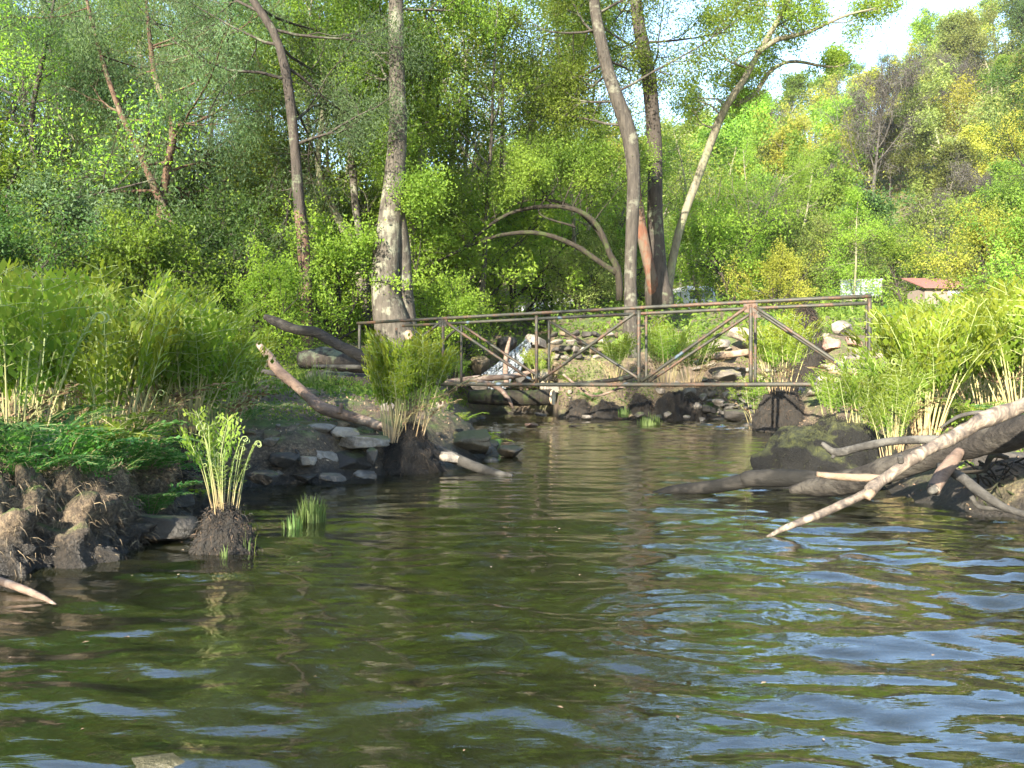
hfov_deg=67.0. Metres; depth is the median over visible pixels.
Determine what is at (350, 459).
boulder
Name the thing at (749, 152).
slender tree
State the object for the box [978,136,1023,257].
hillside tree
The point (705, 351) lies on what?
fern clump
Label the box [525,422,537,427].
boulder
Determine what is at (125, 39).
slender tree
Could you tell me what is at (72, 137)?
slender tree
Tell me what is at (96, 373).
fern clump
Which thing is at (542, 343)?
boulder
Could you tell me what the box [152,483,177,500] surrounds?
fern
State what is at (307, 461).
boulder
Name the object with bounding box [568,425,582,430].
boulder
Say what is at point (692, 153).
hillside tree
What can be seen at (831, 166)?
bare tree
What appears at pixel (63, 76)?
slender tree
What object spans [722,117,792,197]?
hillside tree
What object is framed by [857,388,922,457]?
fern clump
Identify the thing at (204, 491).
fern
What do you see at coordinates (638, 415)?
stone
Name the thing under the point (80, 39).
willow tree
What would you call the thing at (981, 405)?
fern
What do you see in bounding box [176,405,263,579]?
fern clump
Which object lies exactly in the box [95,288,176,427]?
fern clump
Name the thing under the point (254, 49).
slender tree
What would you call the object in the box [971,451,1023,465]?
boulder
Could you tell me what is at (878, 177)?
hillside scrub
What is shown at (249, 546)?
grass tuft
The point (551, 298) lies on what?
bush
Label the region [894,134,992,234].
hillside tree
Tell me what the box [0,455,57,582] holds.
earth clod
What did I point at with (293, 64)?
slender tree
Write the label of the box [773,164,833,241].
hillside tree
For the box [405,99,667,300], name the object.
arching tree
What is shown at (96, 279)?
fern clump
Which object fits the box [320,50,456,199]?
leafy tree
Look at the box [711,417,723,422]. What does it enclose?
stone
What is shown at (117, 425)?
fern
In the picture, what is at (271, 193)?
bush
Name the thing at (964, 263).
bush
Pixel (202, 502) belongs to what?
earth clod
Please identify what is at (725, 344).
boulder
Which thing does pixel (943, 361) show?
fern clump
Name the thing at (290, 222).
bush
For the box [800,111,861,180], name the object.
hillside tree
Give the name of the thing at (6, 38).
slender tree
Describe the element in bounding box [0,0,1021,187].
sky
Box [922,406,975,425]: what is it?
fern
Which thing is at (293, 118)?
alder tree
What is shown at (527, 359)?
fern clump
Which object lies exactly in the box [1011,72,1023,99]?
hillside tree
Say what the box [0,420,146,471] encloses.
fern
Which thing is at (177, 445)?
fern
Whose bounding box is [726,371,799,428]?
fern clump
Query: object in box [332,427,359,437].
boulder
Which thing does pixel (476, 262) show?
bush
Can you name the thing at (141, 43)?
slender tree
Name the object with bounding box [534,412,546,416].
boulder
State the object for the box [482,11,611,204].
ash tree
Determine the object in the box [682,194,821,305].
bush
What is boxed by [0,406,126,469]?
fern
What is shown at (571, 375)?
fern
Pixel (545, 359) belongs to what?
boulder
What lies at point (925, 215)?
hillside tree
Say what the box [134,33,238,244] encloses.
slender tree
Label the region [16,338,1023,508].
leaf litter
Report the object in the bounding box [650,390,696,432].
tussock
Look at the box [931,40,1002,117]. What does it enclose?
bare tree
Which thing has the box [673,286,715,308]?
white van
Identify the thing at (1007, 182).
leafy tree
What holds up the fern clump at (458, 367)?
on the ground at (870, 711)
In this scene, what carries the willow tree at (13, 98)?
on the ground at (870, 711)
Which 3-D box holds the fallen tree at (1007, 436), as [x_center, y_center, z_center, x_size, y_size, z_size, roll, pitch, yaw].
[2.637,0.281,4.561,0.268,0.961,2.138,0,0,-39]
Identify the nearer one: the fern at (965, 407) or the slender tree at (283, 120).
the fern at (965, 407)
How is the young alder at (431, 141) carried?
on the ground at (870, 711)
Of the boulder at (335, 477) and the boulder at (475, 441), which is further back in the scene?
the boulder at (475, 441)
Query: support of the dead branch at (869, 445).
on the fallen tree at (1007, 436)
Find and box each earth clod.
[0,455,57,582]
[3,459,153,579]
[94,454,164,556]
[108,452,199,534]
[166,463,230,524]
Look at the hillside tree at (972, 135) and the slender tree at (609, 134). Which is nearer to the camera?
the slender tree at (609, 134)
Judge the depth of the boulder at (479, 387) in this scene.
18.56 m
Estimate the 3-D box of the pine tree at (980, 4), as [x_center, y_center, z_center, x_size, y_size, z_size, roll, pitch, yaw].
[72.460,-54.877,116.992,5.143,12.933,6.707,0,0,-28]
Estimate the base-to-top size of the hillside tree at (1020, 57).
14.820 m
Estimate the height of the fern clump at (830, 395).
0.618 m
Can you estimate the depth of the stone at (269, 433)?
6.38 m
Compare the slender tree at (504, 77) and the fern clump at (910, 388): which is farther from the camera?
the slender tree at (504, 77)
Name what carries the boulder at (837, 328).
on the ground at (870, 711)
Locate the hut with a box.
[901,278,970,311]
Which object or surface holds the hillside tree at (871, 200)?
on the ground at (870, 711)
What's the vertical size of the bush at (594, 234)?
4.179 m
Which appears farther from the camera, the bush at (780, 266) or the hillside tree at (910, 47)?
the hillside tree at (910, 47)
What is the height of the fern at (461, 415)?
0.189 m
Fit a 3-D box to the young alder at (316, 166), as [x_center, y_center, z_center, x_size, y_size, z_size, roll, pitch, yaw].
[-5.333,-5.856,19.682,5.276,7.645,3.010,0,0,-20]
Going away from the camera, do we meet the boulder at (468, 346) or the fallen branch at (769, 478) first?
the fallen branch at (769, 478)
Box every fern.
[0,403,106,452]
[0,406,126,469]
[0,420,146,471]
[0,446,78,476]
[1,407,179,460]
[4,419,199,467]
[6,412,114,442]
[51,440,179,479]
[55,437,221,471]
[125,435,206,465]
[129,480,205,514]
[174,404,236,427]
[188,476,246,495]
[208,404,277,421]
[454,411,488,420]
[488,432,514,442]
[553,373,580,381]
[576,391,599,401]
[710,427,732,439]
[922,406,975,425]
[930,397,1002,417]
[969,401,1021,414]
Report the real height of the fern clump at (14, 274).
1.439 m
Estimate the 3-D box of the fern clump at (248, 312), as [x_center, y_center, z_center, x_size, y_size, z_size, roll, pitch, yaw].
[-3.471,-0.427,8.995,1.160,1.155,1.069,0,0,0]
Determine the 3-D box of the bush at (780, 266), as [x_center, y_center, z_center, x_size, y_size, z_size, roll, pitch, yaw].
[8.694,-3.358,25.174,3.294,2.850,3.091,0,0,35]
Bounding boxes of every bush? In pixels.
[0,99,143,285]
[0,107,155,281]
[0,176,127,290]
[1,158,219,305]
[6,190,239,316]
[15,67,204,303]
[53,98,320,301]
[96,151,326,327]
[134,101,356,308]
[161,228,336,369]
[188,158,368,320]
[230,138,453,314]
[240,194,432,344]
[288,140,499,326]
[341,170,541,344]
[363,151,579,333]
[413,265,500,379]
[422,159,618,318]
[494,164,626,309]
[530,215,644,314]
[540,204,644,312]
[566,204,706,304]
[663,175,803,311]
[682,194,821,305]
[717,237,830,316]
[729,201,868,309]
[768,202,894,303]
[829,209,977,304]
[895,191,1023,300]
[943,183,1023,306]
[950,250,1023,298]
[974,229,1023,291]
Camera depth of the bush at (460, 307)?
18.34 m
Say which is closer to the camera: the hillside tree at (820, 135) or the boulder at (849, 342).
the boulder at (849, 342)
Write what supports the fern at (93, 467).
on the ground at (870, 711)
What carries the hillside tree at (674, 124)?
on the ground at (870, 711)
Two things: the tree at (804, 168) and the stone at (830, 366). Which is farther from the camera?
the tree at (804, 168)
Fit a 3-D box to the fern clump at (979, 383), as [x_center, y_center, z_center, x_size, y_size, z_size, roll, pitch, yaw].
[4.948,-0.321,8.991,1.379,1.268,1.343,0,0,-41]
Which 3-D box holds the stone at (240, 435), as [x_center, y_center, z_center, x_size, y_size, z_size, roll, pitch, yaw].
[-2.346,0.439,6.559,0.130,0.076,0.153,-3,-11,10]
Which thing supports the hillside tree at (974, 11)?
on the ground at (870, 711)
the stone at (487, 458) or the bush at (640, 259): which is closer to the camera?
the stone at (487, 458)
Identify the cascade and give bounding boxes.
[471,339,530,389]
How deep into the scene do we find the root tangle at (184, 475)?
4.65 m
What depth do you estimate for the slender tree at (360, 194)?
20.93 m
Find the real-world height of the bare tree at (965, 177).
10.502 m
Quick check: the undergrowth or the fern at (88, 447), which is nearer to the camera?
the fern at (88, 447)
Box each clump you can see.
[0,257,109,462]
[0,261,75,418]
[0,265,142,437]
[2,262,106,406]
[4,275,170,434]
[60,285,202,457]
[65,302,238,449]
[73,257,196,406]
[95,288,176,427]
[111,283,224,407]
[120,296,262,500]
[150,315,282,450]
[172,298,262,387]
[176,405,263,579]
[222,336,264,398]
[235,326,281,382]
[361,339,447,442]
[364,325,488,478]
[446,353,472,389]
[517,347,554,382]
[584,331,641,382]
[626,316,700,387]
[652,325,730,381]
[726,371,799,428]
[734,310,831,433]
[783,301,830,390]
[801,368,874,422]
[805,292,1009,435]
[834,355,908,429]
[843,346,946,450]
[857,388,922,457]
[881,303,980,407]
[903,300,1005,413]
[908,309,1023,408]
[912,281,1008,393]
[932,274,1023,401]
[949,283,1023,403]
[1005,288,1023,396]
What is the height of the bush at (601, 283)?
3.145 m
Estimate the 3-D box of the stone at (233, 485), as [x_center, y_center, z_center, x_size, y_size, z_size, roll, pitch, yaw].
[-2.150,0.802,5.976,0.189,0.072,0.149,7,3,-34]
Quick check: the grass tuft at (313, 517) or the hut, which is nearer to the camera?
the grass tuft at (313, 517)
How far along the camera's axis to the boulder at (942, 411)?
7.10 m
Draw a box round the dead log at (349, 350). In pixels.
[263,314,374,366]
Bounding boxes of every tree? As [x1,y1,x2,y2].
[0,0,31,151]
[0,0,143,183]
[0,0,168,221]
[0,0,174,143]
[0,0,196,148]
[0,0,216,267]
[0,0,321,286]
[0,1,76,161]
[0,17,134,229]
[0,53,78,170]
[0,64,144,154]
[1,0,184,282]
[3,0,319,296]
[52,0,155,113]
[65,0,206,292]
[81,0,457,347]
[94,0,173,227]
[122,39,223,299]
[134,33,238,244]
[140,6,330,181]
[158,0,275,300]
[181,0,438,264]
[191,1,319,305]
[203,91,334,218]
[207,0,447,321]
[208,0,308,301]
[210,0,342,314]
[215,0,352,264]
[264,2,374,137]
[274,0,441,187]
[282,0,373,324]
[294,0,524,348]
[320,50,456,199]
[326,5,573,286]
[337,0,526,305]
[342,39,538,307]
[377,3,512,278]
[387,0,525,326]
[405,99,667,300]
[406,0,589,389]
[407,0,529,168]
[428,53,584,312]
[440,0,590,317]
[468,143,519,280]
[472,0,748,305]
[478,0,787,357]
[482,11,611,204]
[486,0,639,310]
[492,137,587,315]
[507,92,615,296]
[511,0,631,308]
[520,0,778,309]
[530,109,698,307]
[532,91,744,309]
[556,127,626,295]
[584,115,751,303]
[600,85,772,306]
[602,100,638,145]
[607,134,644,169]
[642,139,746,287]
[660,115,695,140]
[661,0,913,288]
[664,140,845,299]
[667,168,810,297]
[675,103,789,261]
[676,107,711,141]
[701,85,784,192]
[701,106,820,211]
[717,88,780,135]
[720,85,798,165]
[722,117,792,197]
[723,129,793,229]
[727,121,870,303]
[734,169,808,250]
[769,67,823,132]
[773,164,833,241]
[780,69,844,148]
[789,414,1023,496]
[794,31,942,219]
[796,49,863,114]
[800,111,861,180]
[804,77,883,188]
[806,103,885,206]
[807,176,918,310]
[809,145,869,189]
[830,65,905,180]
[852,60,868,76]
[855,114,935,198]
[859,38,932,103]
[866,73,986,165]
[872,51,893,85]
[881,164,1010,303]
[884,54,940,109]
[887,55,1008,192]
[890,181,967,274]
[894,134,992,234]
[898,69,1022,186]
[902,3,983,78]
[911,7,984,107]
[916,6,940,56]
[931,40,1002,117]
[934,1,1009,60]
[934,121,1010,194]
[942,148,1013,262]
[943,0,1023,95]
[961,0,1023,56]
[961,25,1023,249]
[961,153,1023,266]
[972,64,1023,136]
[973,44,1023,202]
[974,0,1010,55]
[975,52,1023,112]
[976,104,1023,182]
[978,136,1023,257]
[980,0,1023,69]
[987,0,1023,37]
[996,41,1023,114]
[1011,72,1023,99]
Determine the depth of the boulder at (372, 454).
6.47 m
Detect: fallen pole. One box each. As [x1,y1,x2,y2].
[445,369,534,381]
[477,379,513,408]
[503,337,510,387]
[565,364,644,382]
[690,349,748,359]
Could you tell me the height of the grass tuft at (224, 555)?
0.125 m
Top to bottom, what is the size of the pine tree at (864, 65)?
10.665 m
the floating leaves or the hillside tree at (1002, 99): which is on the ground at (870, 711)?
the hillside tree at (1002, 99)
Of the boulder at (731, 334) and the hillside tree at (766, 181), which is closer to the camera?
the boulder at (731, 334)
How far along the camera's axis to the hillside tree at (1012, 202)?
55.23 m
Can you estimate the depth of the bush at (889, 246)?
40.32 m
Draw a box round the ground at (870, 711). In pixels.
[0,73,1023,767]
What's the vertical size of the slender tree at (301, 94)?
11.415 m
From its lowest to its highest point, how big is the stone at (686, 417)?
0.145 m
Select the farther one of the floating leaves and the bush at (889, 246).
the bush at (889, 246)
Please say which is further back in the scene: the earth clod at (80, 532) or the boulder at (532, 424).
the boulder at (532, 424)
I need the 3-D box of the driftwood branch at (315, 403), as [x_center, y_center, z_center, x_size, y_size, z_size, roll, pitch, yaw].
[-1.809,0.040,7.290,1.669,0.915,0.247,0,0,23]
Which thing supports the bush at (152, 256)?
on the ground at (870, 711)
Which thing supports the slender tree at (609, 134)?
on the ground at (870, 711)
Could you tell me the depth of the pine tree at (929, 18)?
117.63 m
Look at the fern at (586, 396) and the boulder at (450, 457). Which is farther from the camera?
the fern at (586, 396)
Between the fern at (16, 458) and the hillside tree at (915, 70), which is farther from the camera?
the hillside tree at (915, 70)
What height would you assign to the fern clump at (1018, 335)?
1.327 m
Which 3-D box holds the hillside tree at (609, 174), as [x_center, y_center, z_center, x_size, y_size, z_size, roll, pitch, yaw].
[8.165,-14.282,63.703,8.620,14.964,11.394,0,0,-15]
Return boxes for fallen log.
[297,347,377,373]
[304,370,373,389]
[313,365,367,369]
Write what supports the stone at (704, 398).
on the tussock at (699, 411)
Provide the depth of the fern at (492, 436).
10.13 m
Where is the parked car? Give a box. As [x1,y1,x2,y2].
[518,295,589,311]
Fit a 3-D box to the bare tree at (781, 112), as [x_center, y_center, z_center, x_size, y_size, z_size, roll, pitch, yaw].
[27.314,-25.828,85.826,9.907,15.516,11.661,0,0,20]
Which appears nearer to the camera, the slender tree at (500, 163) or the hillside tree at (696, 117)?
the slender tree at (500, 163)
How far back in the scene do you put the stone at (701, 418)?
16.52 m
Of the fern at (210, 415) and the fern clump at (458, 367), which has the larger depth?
the fern clump at (458, 367)
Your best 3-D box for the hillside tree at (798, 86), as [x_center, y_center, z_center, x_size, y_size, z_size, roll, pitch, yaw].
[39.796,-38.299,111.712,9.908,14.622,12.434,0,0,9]
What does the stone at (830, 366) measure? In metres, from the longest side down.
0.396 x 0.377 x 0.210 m
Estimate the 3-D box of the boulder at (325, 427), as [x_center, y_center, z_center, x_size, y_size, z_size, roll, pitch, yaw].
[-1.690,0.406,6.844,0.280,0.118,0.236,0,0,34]
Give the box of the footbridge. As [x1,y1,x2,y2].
[356,294,871,386]
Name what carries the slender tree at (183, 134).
on the ground at (870, 711)
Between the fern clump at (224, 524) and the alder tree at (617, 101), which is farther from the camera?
the alder tree at (617, 101)
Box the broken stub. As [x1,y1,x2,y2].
[927,447,964,494]
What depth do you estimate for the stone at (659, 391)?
18.42 m
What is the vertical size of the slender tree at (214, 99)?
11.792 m
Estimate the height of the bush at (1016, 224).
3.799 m
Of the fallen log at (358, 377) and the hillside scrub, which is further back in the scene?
the hillside scrub
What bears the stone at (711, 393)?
on the ground at (870, 711)
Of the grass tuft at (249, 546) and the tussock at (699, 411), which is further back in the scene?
the tussock at (699, 411)
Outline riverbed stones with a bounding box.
[0,478,1023,767]
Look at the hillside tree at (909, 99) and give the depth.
89.38 m
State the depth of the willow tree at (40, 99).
25.48 m
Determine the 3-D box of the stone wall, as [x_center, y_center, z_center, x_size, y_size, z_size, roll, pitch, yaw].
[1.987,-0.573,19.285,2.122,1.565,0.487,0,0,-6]
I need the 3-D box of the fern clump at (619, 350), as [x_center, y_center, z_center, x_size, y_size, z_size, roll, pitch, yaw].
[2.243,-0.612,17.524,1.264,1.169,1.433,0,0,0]
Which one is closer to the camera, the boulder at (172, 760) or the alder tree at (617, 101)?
the boulder at (172, 760)
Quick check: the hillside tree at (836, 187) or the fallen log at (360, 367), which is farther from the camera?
the hillside tree at (836, 187)
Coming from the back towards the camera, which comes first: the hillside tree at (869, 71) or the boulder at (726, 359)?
the hillside tree at (869, 71)
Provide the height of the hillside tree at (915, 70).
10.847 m
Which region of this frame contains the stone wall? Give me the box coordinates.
[550,330,621,382]
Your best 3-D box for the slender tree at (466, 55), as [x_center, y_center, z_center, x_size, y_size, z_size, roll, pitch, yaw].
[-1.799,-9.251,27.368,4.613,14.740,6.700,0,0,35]
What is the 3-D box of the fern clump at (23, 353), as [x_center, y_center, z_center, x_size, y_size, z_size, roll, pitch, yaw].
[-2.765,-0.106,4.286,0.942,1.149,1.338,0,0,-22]
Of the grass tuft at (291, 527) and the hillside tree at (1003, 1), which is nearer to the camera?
the grass tuft at (291, 527)
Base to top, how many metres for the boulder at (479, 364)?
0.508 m
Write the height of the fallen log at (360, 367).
0.082 m
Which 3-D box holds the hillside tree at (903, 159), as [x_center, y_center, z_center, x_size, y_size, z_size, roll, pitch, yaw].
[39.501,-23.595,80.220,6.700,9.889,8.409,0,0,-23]
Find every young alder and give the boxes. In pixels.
[201,0,387,300]
[225,0,483,332]
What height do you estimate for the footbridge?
1.178 m
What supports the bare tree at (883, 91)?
on the ground at (870, 711)
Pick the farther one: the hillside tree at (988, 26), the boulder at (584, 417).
the hillside tree at (988, 26)
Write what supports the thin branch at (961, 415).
on the ground cover at (963, 465)
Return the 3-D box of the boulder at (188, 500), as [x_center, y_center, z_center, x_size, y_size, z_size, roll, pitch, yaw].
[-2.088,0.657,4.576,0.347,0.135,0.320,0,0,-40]
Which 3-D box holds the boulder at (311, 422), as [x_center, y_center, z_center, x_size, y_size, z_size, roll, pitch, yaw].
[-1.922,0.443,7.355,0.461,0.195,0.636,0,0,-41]
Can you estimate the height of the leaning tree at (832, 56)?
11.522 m
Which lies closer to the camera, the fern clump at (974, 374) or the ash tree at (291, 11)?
the fern clump at (974, 374)
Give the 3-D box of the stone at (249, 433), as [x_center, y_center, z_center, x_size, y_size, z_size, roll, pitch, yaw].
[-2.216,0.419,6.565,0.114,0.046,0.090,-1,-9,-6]
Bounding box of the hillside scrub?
[313,52,1003,313]
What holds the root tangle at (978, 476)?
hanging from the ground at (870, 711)
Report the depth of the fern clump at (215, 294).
7.09 m
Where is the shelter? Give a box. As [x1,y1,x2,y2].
[832,279,882,313]
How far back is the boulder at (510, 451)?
8.39 m
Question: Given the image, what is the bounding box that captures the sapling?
[793,183,906,313]
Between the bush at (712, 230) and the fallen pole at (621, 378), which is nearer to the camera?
the fallen pole at (621, 378)
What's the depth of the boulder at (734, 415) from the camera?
16.03 m
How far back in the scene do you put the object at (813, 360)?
15.79 m
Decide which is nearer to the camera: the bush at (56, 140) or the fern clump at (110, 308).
the fern clump at (110, 308)
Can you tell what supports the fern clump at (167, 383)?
on the ground at (870, 711)
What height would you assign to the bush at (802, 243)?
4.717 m
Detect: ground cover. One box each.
[1,383,444,472]
[16,307,1023,412]
[862,385,1023,468]
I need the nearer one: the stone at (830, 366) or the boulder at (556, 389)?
the stone at (830, 366)
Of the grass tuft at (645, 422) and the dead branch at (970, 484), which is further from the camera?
the grass tuft at (645, 422)
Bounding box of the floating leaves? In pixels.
[9,451,1005,750]
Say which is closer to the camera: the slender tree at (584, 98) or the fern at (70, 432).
the fern at (70, 432)
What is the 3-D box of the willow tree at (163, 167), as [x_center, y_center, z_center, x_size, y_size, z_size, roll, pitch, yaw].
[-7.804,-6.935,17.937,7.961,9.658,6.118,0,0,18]
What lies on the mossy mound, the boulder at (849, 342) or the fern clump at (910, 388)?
the fern clump at (910, 388)
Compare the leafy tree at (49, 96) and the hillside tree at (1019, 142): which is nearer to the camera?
the leafy tree at (49, 96)
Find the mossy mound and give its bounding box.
[743,412,898,529]
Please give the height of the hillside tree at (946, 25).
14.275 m
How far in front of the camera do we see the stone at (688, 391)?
17.74 m
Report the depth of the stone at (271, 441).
6.23 m
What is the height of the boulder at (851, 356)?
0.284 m
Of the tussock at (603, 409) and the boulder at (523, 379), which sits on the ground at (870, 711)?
the tussock at (603, 409)
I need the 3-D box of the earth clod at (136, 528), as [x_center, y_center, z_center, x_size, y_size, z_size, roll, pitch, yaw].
[-2.071,0.785,3.848,0.681,0.862,0.588,0,0,0]
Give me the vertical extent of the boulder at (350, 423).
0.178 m
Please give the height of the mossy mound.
1.005 m
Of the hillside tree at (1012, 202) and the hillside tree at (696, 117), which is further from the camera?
the hillside tree at (696, 117)
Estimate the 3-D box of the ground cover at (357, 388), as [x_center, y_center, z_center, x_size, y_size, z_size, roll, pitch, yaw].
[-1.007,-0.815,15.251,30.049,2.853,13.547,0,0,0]
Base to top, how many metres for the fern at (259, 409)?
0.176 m
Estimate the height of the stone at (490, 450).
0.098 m
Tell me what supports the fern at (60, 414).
on the ground at (870, 711)
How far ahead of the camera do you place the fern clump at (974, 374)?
7.01 m
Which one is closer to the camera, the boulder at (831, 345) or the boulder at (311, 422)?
the boulder at (311, 422)
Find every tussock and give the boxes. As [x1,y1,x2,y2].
[563,396,591,419]
[588,399,625,422]
[624,393,654,423]
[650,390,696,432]
[686,392,712,428]
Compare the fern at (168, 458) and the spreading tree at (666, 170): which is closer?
the fern at (168, 458)
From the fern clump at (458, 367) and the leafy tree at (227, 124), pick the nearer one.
the fern clump at (458, 367)
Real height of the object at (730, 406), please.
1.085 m
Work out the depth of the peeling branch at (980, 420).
3.85 m
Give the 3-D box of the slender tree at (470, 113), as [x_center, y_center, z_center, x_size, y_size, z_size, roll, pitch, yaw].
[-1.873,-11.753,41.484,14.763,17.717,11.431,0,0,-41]
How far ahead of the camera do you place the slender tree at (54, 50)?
21.71 m
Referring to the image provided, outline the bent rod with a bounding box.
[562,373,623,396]
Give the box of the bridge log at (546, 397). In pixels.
[467,389,555,405]
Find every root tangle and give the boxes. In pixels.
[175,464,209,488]
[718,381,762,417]
[964,455,1023,505]
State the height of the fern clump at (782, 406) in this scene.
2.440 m
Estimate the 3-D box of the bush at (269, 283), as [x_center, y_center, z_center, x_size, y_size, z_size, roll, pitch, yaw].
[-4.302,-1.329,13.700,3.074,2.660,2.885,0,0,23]
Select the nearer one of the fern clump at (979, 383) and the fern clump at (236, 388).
the fern clump at (236, 388)
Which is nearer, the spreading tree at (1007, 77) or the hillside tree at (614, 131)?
the spreading tree at (1007, 77)
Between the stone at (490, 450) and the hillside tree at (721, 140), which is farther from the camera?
the hillside tree at (721, 140)
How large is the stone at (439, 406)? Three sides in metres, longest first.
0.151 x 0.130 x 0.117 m
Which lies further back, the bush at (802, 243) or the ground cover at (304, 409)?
the bush at (802, 243)
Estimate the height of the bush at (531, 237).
6.079 m
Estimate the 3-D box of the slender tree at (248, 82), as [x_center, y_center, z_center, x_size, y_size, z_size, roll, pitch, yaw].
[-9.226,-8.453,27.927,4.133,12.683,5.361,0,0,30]
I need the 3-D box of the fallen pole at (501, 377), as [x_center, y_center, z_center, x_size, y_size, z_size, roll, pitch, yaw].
[-0.463,-0.147,15.998,1.999,0.347,0.138,0,0,0]
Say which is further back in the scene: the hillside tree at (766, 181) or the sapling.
the hillside tree at (766, 181)
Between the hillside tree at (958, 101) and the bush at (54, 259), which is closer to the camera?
the bush at (54, 259)
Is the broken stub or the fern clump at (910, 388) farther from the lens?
the fern clump at (910, 388)
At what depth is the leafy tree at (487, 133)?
36.68 m
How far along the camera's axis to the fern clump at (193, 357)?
5.39 m
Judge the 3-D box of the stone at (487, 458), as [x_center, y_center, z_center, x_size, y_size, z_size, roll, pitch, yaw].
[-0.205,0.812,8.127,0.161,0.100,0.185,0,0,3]
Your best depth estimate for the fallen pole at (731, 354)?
16.99 m
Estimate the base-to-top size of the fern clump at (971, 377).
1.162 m
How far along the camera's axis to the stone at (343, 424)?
7.08 m
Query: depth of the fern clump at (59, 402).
4.82 m
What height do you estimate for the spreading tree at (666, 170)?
9.959 m
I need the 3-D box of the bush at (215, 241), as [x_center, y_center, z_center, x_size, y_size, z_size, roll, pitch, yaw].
[-5.725,-2.324,15.307,3.521,3.931,4.427,0,0,0]
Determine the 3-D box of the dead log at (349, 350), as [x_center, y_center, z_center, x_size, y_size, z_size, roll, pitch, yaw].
[-2.805,-0.615,11.354,1.812,0.855,0.222,0,0,12]
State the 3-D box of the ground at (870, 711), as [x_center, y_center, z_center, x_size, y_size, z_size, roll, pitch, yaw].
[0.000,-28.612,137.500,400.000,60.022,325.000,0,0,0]
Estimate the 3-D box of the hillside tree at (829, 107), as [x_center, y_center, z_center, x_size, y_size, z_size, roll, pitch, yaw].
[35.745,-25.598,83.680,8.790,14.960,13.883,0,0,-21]
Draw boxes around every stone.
[226,483,245,490]
[229,431,242,436]
[244,431,256,434]
[263,430,280,438]
[263,437,279,445]
[337,421,349,426]
[381,403,394,412]
[436,401,447,408]
[484,456,498,464]
[485,447,492,454]
[490,439,498,449]
[634,412,643,418]
[655,388,664,394]
[664,411,672,417]
[683,387,695,396]
[683,415,690,420]
[692,402,701,408]
[698,417,705,422]
[699,395,707,401]
[702,405,715,412]
[705,389,716,397]
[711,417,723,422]
[712,399,723,406]
[722,391,732,397]
[799,387,806,392]
[824,364,842,371]
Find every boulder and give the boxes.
[105,752,204,767]
[138,515,197,543]
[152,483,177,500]
[174,486,194,506]
[246,470,278,485]
[269,452,299,467]
[292,474,316,481]
[296,421,337,425]
[299,456,316,466]
[307,423,335,432]
[316,450,338,461]
[319,473,346,481]
[331,418,362,426]
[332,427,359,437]
[336,449,370,469]
[338,435,390,448]
[353,470,376,478]
[366,447,377,465]
[439,452,459,462]
[453,429,490,453]
[463,340,483,357]
[469,355,489,374]
[471,386,487,389]
[496,336,516,351]
[498,445,522,457]
[515,377,529,382]
[525,334,546,348]
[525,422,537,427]
[530,351,547,362]
[534,368,553,382]
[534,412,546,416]
[539,381,559,392]
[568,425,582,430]
[581,415,592,419]
[694,359,706,365]
[709,339,730,350]
[711,351,737,360]
[712,369,741,381]
[723,409,747,421]
[727,327,748,341]
[806,387,839,396]
[822,338,840,352]
[831,320,852,335]
[845,336,862,346]
[846,354,864,367]
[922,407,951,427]
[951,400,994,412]
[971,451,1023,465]
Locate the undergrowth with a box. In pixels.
[131,288,1016,393]
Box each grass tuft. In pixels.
[220,545,227,568]
[243,532,258,561]
[282,510,302,537]
[296,491,329,531]
[298,354,334,388]
[617,406,630,416]
[637,413,662,426]
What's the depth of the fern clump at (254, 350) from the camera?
8.64 m
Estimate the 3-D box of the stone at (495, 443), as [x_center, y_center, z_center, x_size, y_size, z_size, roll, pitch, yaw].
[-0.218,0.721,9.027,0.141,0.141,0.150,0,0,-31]
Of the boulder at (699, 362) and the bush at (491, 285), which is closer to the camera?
the boulder at (699, 362)
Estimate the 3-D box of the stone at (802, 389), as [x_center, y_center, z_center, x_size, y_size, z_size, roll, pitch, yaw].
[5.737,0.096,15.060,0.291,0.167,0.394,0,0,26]
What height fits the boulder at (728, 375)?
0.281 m
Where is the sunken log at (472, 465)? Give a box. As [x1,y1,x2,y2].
[435,444,512,477]
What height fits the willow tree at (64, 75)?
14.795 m
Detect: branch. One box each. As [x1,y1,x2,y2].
[0,577,57,607]
[256,343,396,433]
[651,469,891,495]
[766,397,1023,538]
[821,435,939,458]
[936,453,1023,517]
[940,410,983,428]
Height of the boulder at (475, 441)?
0.267 m
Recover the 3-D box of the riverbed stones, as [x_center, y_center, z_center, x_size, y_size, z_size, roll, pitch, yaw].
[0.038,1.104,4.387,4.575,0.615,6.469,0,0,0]

